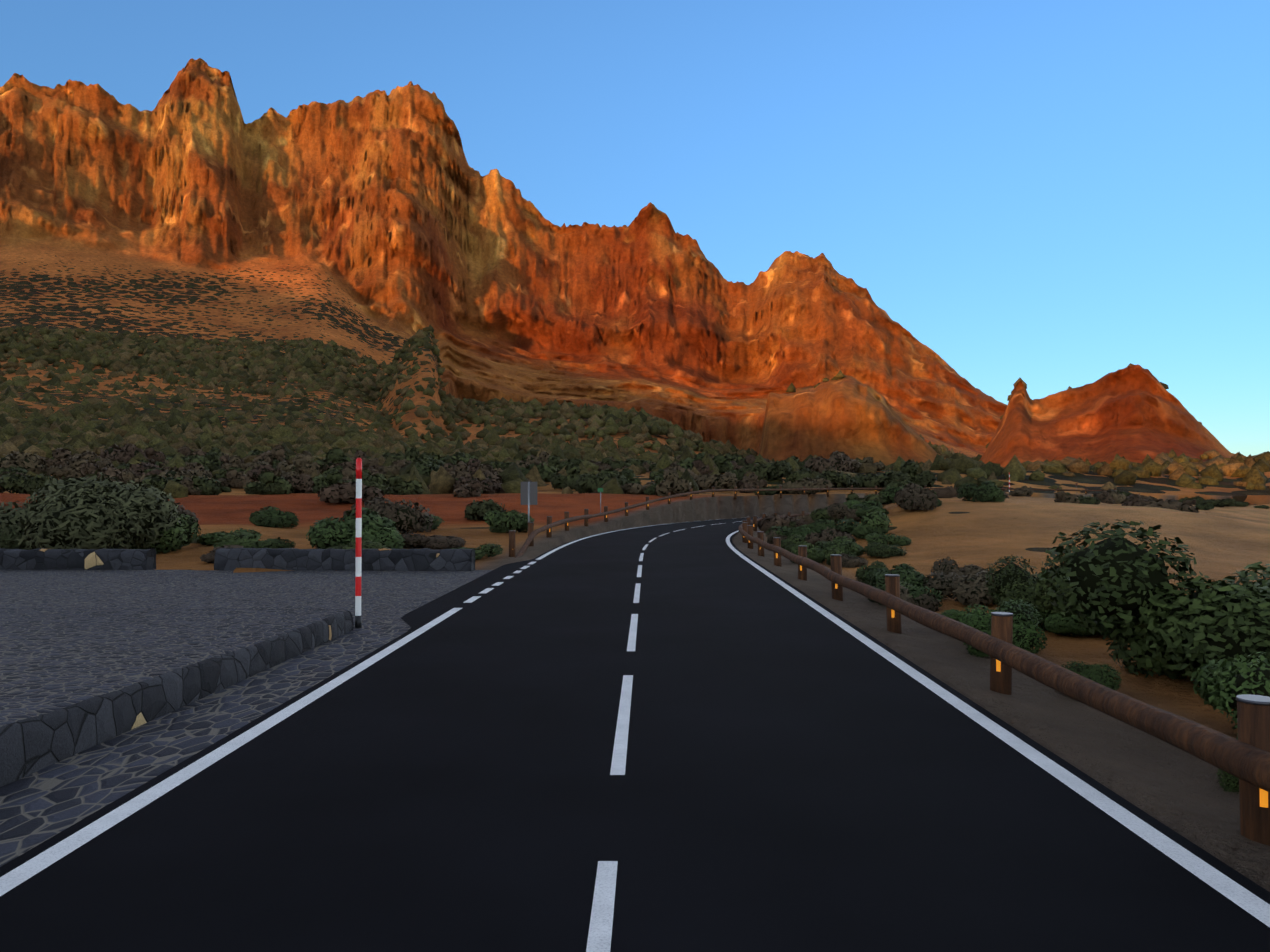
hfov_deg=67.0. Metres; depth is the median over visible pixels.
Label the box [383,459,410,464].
shrub
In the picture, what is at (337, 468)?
shrub
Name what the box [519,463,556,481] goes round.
shrub
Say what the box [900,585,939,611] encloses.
shrub
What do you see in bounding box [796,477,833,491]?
shrub
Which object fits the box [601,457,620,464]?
shrub
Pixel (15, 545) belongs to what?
shrub
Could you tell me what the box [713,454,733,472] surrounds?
shrub
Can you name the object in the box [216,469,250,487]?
shrub
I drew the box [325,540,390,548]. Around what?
shrub
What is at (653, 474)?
shrub
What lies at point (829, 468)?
shrub
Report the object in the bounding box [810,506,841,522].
shrub
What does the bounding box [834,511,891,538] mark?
shrub
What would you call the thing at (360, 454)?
shrub
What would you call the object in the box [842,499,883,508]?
shrub
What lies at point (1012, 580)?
shrub
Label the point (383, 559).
wall
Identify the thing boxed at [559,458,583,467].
shrub
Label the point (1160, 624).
shrub
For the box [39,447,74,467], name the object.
shrub
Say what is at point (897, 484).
shrub
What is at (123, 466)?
shrub
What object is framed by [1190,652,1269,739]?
shrub
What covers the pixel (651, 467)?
shrub
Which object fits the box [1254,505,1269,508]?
shrub
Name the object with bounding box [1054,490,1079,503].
shrub
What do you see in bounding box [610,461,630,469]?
shrub
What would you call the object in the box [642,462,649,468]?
shrub
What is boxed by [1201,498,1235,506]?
shrub
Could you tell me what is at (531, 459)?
shrub
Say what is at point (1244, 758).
guard rail
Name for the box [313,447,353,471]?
shrub
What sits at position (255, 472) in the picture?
shrub
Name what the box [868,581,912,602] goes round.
shrub
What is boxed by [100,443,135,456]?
shrub
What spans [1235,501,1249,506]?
shrub
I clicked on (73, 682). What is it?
platform
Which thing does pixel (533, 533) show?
guard rail
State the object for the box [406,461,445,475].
shrub
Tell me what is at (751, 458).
shrub
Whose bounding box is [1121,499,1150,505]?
shrub
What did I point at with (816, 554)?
shrub
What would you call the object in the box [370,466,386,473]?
shrub
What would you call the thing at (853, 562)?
shrub
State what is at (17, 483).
shrub
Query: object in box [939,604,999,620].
shrub
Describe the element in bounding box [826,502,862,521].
shrub
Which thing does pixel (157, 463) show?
shrub
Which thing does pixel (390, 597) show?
gravel lot
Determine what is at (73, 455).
shrub
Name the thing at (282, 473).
shrub
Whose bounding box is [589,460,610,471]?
shrub
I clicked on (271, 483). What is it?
shrub
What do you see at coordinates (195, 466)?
shrub
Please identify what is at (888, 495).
shrub
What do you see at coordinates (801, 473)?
shrub
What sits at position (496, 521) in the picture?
shrub
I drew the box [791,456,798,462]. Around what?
shrub
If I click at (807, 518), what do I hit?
shrub
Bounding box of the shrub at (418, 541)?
[401,532,466,549]
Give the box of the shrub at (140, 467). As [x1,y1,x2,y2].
[126,462,161,472]
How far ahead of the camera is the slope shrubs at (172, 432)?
307.57 m
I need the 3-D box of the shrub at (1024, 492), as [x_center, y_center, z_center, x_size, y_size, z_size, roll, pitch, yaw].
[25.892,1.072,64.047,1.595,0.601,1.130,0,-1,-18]
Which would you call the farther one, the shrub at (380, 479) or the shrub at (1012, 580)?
the shrub at (380, 479)
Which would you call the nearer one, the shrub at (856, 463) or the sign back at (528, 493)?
the sign back at (528, 493)
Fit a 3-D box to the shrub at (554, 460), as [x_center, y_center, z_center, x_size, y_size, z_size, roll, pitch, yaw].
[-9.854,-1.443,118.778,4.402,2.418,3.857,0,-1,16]
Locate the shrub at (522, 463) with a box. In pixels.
[506,460,528,470]
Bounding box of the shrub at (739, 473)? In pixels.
[726,468,747,479]
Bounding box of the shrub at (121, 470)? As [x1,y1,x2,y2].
[101,467,135,472]
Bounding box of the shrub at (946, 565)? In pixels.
[931,556,989,576]
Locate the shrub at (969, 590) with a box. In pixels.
[922,571,996,606]
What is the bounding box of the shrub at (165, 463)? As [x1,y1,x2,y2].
[160,460,191,468]
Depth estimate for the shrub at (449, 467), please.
98.41 m
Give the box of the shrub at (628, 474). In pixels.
[609,468,640,483]
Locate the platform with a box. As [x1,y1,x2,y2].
[0,608,353,786]
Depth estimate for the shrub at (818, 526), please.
36.84 m
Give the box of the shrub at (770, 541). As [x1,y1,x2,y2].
[766,529,786,543]
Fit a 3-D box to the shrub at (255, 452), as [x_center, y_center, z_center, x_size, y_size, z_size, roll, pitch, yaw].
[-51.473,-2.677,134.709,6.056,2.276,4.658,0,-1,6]
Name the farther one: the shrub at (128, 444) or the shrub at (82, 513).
the shrub at (128, 444)
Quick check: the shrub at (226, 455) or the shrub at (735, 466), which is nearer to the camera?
the shrub at (735, 466)
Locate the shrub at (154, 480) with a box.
[140,473,191,490]
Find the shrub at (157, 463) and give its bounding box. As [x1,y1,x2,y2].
[136,459,162,466]
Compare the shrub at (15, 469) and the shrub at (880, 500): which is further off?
the shrub at (15, 469)
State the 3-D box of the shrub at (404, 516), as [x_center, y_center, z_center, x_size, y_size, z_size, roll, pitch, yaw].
[-9.573,1.554,38.589,2.982,1.557,3.881,0,-1,7]
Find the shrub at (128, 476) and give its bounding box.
[120,470,145,485]
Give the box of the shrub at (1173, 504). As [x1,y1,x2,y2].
[1141,499,1198,512]
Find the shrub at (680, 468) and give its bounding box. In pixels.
[668,463,696,478]
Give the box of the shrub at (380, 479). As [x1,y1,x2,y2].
[363,469,386,484]
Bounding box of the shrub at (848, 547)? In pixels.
[814,540,859,559]
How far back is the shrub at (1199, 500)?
82.96 m
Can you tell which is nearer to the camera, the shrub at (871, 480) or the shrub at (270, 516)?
the shrub at (270, 516)
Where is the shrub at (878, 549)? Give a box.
[863,542,906,557]
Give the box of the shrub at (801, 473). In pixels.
[784,467,811,482]
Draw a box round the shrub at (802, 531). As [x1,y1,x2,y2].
[790,526,813,539]
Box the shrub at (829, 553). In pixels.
[825,549,855,564]
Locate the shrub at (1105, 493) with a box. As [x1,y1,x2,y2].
[1094,490,1115,503]
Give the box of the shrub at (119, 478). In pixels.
[115,473,138,483]
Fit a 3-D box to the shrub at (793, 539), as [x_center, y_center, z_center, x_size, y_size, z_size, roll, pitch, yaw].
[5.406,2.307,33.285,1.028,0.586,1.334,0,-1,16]
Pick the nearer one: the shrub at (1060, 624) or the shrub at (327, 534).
the shrub at (1060, 624)
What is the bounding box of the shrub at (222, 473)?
[213,469,226,481]
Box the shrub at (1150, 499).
[1125,497,1156,502]
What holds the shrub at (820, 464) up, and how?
on the ground at (1180, 791)
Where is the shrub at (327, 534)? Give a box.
[306,518,404,548]
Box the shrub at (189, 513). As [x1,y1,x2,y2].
[173,502,199,528]
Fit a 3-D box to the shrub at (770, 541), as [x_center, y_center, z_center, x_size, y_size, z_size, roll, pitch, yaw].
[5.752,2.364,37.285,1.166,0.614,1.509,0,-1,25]
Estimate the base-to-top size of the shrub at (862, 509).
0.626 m
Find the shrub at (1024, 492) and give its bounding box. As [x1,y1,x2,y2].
[1010,488,1033,495]
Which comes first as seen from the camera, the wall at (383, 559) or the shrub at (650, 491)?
the wall at (383, 559)
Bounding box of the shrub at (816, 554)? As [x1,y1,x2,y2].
[790,541,825,563]
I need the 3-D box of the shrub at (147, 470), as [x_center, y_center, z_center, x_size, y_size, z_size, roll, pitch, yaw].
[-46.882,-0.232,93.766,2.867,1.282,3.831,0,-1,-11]
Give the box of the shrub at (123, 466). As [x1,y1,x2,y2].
[115,463,128,468]
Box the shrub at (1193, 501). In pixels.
[1186,499,1196,504]
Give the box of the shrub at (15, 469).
[0,466,28,473]
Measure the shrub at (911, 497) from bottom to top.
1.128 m
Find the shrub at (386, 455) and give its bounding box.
[379,452,405,458]
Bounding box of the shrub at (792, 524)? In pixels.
[784,521,795,529]
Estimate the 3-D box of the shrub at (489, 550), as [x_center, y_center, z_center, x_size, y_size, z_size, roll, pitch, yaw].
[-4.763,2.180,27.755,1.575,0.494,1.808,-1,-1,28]
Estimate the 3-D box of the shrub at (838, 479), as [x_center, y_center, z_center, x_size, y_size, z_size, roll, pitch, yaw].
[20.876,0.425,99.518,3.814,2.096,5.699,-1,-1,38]
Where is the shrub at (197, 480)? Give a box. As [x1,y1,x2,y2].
[192,476,215,494]
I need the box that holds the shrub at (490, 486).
[453,476,504,493]
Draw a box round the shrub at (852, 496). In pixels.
[845,493,864,502]
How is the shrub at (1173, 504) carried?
on the ground at (1180, 791)
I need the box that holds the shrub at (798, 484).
[778,479,819,493]
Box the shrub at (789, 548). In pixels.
[785,544,795,551]
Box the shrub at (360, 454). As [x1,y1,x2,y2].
[351,449,368,462]
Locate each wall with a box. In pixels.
[0,548,155,569]
[214,548,474,570]
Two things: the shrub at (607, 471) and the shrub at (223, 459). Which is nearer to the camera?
the shrub at (607, 471)
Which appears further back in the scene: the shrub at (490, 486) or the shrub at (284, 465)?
the shrub at (284, 465)
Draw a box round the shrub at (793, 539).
[781,534,804,548]
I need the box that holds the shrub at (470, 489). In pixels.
[452,479,481,497]
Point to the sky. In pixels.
(1054, 196)
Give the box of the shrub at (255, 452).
[247,449,289,459]
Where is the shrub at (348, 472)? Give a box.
[339,466,374,478]
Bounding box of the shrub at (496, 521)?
[483,509,533,532]
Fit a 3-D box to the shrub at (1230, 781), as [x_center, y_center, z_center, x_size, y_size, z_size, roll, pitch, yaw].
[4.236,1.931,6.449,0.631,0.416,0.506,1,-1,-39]
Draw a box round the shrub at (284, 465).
[272,460,298,475]
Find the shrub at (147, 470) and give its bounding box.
[143,467,161,472]
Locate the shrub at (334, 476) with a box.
[311,468,342,492]
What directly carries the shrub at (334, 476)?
on the ground at (1180, 791)
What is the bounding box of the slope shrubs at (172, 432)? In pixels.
[0,324,1269,497]
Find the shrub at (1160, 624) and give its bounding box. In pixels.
[1036,519,1269,679]
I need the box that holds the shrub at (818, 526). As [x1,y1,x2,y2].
[806,518,842,532]
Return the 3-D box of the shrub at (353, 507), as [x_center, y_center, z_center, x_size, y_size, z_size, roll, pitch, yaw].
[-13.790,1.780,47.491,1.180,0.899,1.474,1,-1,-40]
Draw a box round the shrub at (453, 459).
[417,452,463,464]
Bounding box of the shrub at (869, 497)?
[862,490,884,503]
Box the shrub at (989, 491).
[956,480,1005,501]
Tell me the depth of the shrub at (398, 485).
70.79 m
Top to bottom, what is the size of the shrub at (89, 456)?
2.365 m
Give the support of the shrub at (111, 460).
on the ground at (1180, 791)
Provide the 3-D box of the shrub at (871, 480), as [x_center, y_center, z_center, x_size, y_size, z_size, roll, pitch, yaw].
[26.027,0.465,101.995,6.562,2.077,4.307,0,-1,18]
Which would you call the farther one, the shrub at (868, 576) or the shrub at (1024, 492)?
the shrub at (1024, 492)
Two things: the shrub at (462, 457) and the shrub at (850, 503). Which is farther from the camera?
the shrub at (462, 457)
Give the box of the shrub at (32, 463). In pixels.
[0,450,47,473]
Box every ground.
[0,469,1269,891]
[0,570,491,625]
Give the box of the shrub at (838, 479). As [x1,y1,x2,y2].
[815,470,859,487]
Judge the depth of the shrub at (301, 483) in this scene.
67.64 m
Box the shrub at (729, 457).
[724,453,756,462]
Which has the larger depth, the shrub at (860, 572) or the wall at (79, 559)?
the wall at (79, 559)
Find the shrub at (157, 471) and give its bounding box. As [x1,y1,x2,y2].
[148,466,189,474]
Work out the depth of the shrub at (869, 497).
50.16 m
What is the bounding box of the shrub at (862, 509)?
[850,503,888,516]
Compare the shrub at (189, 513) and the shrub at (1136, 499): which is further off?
the shrub at (1136, 499)
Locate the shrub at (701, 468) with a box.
[692,459,714,474]
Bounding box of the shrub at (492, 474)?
[453,469,502,489]
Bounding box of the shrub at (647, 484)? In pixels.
[644,480,654,486]
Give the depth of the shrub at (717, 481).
87.14 m
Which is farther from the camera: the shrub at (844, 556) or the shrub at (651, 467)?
the shrub at (651, 467)
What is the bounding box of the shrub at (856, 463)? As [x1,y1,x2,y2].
[830,451,860,470]
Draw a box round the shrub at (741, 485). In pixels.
[736,480,754,492]
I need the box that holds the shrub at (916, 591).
[877,584,943,606]
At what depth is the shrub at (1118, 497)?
78.20 m
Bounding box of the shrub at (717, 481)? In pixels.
[693,471,737,489]
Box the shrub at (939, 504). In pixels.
[933,497,941,506]
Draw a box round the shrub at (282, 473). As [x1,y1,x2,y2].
[259,470,291,494]
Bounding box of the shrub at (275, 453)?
[253,445,285,466]
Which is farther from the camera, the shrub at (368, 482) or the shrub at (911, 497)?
the shrub at (368, 482)
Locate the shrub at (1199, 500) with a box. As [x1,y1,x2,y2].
[1179,496,1204,504]
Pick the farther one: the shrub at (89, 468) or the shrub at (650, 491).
the shrub at (89, 468)
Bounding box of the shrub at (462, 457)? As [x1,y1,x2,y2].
[453,452,470,462]
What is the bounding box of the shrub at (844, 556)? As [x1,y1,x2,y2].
[840,553,861,567]
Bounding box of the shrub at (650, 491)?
[643,483,656,494]
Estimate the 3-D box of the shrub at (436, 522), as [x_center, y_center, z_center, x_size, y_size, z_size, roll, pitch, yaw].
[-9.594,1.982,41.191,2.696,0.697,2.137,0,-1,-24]
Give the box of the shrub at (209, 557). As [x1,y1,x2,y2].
[199,545,243,562]
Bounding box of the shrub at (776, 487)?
[767,485,784,493]
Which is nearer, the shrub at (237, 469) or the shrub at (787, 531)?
the shrub at (787, 531)
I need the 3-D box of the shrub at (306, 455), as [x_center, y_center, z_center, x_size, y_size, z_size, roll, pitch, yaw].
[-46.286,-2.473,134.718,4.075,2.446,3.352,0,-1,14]
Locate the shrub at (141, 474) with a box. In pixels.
[133,472,149,476]
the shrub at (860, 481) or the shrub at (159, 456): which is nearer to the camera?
the shrub at (860, 481)
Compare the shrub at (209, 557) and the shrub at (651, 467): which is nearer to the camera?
the shrub at (209, 557)
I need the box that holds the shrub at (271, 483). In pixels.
[244,471,294,494]
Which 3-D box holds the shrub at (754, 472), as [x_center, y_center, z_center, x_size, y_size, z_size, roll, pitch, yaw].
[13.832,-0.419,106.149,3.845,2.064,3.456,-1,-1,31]
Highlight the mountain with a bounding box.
[0,58,1269,475]
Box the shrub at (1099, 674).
[1061,661,1121,689]
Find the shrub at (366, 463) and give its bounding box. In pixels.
[362,458,378,467]
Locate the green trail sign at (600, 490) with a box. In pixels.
[598,488,602,512]
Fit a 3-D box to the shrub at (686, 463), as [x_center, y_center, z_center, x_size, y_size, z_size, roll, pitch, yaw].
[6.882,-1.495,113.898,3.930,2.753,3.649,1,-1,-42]
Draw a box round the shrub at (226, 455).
[220,452,229,459]
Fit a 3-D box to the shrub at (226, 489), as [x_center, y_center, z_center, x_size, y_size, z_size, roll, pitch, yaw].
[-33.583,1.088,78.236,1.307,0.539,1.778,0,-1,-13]
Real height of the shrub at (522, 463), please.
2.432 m
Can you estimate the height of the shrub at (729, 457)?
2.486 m
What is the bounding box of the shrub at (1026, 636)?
[959,599,1046,656]
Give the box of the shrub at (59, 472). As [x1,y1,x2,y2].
[45,456,102,478]
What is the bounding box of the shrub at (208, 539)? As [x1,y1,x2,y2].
[195,528,261,544]
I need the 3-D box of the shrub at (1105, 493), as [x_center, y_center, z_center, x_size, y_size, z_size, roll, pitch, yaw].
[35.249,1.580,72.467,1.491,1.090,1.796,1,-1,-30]
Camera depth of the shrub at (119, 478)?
75.75 m
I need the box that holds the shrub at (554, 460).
[540,455,559,472]
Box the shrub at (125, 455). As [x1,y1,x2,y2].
[99,444,147,463]
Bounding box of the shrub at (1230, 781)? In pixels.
[1216,769,1238,793]
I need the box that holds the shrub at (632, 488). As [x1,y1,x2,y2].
[620,483,647,494]
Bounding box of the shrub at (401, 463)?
[388,460,405,466]
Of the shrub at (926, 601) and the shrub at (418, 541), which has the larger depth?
the shrub at (418, 541)
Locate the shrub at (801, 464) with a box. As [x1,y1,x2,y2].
[797,462,805,467]
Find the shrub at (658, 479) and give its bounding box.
[648,474,664,488]
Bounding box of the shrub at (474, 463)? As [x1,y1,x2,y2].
[468,457,493,472]
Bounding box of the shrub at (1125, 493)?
[1117,490,1132,495]
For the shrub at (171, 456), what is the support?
on the ground at (1180, 791)
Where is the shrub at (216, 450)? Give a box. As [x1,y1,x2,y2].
[201,446,221,455]
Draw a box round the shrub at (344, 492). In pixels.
[317,481,384,502]
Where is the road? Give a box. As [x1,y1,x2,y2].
[0,517,1269,951]
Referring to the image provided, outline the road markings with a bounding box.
[0,518,1269,951]
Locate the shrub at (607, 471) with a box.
[596,468,617,476]
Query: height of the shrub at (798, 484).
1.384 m
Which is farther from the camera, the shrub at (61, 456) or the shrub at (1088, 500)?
the shrub at (61, 456)
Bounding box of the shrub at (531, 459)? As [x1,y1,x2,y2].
[525,454,548,465]
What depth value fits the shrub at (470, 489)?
66.41 m
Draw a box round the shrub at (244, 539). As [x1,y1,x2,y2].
[213,532,295,548]
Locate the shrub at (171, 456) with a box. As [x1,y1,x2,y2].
[166,454,188,461]
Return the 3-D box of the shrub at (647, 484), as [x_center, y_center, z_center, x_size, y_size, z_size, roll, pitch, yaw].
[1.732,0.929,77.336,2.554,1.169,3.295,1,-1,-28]
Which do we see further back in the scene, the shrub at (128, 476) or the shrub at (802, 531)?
the shrub at (128, 476)
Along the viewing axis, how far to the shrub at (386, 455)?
130.02 m
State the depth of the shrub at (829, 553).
26.20 m
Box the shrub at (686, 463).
[678,452,704,469]
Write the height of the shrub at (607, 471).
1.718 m
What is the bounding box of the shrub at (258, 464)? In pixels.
[247,461,271,468]
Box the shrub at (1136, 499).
[1124,493,1148,505]
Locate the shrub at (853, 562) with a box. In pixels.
[844,557,867,567]
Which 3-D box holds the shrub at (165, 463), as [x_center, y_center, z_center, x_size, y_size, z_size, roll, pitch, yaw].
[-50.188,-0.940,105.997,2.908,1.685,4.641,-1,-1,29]
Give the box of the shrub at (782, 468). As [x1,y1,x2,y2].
[740,460,792,480]
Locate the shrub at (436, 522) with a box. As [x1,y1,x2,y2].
[422,514,444,529]
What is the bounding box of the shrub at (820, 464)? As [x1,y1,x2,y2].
[805,454,852,472]
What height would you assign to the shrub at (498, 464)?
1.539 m
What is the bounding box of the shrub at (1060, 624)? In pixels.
[1038,609,1110,635]
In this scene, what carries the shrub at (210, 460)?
on the ground at (1180, 791)
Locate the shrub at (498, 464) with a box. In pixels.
[489,460,513,469]
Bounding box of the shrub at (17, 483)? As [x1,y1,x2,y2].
[0,471,57,493]
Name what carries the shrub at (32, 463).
on the ground at (1180, 791)
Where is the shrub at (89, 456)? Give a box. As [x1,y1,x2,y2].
[64,451,113,468]
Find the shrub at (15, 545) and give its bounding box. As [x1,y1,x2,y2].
[0,518,31,549]
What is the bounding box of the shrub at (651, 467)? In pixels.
[648,463,655,471]
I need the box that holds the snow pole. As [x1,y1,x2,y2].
[355,458,361,627]
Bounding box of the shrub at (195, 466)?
[179,462,211,476]
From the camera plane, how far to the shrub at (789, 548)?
31.82 m
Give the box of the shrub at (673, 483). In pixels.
[654,467,693,496]
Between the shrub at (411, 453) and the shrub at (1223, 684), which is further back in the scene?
the shrub at (411, 453)
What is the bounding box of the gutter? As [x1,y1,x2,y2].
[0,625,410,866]
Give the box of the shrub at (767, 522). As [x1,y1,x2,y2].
[757,514,808,532]
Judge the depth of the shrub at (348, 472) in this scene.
92.81 m
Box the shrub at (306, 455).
[292,450,313,462]
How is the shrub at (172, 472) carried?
on the ground at (1180, 791)
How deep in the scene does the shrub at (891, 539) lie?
30.89 m
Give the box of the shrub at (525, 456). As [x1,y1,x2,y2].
[522,453,538,460]
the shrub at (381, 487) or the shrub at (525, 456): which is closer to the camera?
the shrub at (381, 487)
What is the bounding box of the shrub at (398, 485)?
[385,476,423,494]
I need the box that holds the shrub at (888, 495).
[880,486,936,503]
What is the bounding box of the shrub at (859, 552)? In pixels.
[830,536,864,555]
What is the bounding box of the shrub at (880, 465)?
[861,456,885,470]
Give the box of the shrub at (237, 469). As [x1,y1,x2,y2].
[228,467,245,471]
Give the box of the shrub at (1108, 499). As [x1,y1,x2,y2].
[1096,493,1113,503]
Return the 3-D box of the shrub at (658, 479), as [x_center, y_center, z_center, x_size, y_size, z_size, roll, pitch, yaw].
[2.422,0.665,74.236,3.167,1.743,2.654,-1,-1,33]
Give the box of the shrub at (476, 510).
[464,499,506,520]
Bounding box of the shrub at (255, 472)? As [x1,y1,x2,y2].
[248,464,280,481]
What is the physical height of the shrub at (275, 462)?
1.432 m
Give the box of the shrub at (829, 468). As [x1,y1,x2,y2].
[824,466,845,473]
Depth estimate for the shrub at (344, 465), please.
109.26 m
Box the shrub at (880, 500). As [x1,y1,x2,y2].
[873,497,892,504]
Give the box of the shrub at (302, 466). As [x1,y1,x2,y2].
[293,458,321,474]
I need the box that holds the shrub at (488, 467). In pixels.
[477,464,503,473]
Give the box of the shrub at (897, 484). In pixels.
[885,479,912,490]
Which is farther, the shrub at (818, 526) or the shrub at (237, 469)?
the shrub at (237, 469)
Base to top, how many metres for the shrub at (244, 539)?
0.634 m
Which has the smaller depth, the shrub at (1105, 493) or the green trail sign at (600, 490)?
the green trail sign at (600, 490)
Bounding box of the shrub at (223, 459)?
[204,453,228,463]
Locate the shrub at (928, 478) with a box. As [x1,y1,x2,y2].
[884,459,936,487]
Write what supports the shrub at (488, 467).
on the ground at (1180, 791)
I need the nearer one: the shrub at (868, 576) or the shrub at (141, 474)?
the shrub at (868, 576)
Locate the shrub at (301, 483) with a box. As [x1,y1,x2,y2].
[278,473,313,492]
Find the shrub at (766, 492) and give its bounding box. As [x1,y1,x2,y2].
[753,487,775,494]
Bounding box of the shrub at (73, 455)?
[71,450,96,457]
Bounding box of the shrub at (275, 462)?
[272,459,280,466]
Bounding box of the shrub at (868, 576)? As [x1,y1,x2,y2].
[862,565,927,584]
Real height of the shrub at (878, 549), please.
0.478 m
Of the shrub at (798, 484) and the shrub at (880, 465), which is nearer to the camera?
the shrub at (798, 484)
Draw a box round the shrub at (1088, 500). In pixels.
[1078,495,1100,504]
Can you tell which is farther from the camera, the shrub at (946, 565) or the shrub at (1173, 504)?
the shrub at (1173, 504)
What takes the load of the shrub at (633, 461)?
on the ground at (1180, 791)
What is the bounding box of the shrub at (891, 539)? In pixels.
[865,533,911,545]
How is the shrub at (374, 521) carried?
on the ground at (1180, 791)
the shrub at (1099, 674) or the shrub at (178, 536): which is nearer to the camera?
the shrub at (1099, 674)
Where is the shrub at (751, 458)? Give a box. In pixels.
[744,454,769,463]
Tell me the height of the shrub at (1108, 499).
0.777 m
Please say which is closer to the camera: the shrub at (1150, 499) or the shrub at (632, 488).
the shrub at (1150, 499)
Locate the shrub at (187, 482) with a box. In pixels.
[180,477,201,494]
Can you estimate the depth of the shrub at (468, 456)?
128.71 m
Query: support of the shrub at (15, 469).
on the ground at (1180, 791)
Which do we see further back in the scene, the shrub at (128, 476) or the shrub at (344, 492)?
the shrub at (128, 476)
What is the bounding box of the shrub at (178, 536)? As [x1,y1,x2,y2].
[122,512,200,553]
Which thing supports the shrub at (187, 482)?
on the ground at (1180, 791)
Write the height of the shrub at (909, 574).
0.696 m
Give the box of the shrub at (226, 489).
[222,486,230,491]
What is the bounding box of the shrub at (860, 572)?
[855,560,887,584]
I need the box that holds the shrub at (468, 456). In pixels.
[445,453,478,459]
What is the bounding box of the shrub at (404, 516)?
[362,496,433,533]
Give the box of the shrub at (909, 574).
[869,563,926,587]
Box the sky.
[0,0,1269,456]
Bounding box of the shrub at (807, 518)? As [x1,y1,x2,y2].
[795,514,814,523]
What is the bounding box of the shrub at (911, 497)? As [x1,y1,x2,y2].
[894,483,937,510]
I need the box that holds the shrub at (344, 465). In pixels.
[321,461,355,469]
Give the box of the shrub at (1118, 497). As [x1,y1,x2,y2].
[1107,489,1126,503]
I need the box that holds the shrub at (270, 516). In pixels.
[249,506,298,527]
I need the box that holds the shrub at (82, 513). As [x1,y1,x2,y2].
[0,470,181,549]
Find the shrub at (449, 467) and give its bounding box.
[442,463,454,471]
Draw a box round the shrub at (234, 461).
[221,455,252,469]
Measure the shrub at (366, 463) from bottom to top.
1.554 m
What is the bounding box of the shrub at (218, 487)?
[191,476,222,494]
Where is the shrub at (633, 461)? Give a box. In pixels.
[625,458,653,465]
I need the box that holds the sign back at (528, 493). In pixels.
[521,482,536,521]
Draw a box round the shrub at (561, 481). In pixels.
[550,462,590,489]
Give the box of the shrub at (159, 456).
[144,447,165,461]
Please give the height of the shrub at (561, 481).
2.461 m
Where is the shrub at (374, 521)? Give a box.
[308,507,396,548]
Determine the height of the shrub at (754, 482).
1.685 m
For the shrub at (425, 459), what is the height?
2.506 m
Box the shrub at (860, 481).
[852,476,863,487]
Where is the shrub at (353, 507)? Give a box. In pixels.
[343,503,355,515]
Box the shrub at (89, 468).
[78,461,120,480]
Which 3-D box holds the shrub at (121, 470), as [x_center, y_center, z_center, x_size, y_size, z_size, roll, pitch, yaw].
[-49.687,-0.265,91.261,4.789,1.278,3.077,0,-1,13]
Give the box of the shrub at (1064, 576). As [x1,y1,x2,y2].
[1030,567,1069,583]
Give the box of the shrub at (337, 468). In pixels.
[322,465,342,474]
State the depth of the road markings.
6.14 m
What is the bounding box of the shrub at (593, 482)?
[575,471,626,493]
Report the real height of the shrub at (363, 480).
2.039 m
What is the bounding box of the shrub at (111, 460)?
[99,457,123,463]
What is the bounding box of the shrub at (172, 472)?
[160,467,214,478]
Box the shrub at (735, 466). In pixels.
[730,460,742,469]
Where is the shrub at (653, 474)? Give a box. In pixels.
[649,469,664,478]
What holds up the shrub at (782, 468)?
on the ground at (1180, 791)
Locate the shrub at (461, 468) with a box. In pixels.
[448,460,469,477]
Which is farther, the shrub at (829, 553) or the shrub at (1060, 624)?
the shrub at (829, 553)
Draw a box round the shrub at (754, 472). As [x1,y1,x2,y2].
[744,463,774,479]
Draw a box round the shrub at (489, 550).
[449,543,503,559]
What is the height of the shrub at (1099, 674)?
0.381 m
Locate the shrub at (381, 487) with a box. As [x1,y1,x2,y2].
[375,484,388,494]
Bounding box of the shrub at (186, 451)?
[178,446,205,456]
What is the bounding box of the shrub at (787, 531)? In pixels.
[766,525,816,539]
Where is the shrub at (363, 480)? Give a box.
[347,470,379,485]
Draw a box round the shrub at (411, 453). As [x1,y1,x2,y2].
[395,446,419,461]
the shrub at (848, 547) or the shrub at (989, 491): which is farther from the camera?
the shrub at (989, 491)
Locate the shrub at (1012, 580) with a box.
[985,555,1083,636]
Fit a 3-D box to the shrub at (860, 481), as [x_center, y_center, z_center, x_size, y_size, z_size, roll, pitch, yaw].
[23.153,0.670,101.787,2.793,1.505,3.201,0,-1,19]
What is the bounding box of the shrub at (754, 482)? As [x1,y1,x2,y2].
[741,473,766,488]
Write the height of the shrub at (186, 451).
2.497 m
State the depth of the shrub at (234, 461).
107.03 m
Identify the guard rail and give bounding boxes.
[509,485,1119,557]
[738,510,1269,845]
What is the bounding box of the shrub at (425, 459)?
[414,457,445,465]
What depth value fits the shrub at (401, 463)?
111.77 m
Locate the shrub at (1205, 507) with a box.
[1194,504,1213,509]
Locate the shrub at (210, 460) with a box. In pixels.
[187,451,222,471]
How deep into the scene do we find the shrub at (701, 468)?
109.82 m
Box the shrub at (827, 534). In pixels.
[805,527,855,545]
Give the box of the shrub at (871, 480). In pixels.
[853,471,910,489]
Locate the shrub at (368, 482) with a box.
[347,472,376,486]
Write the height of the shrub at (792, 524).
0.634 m

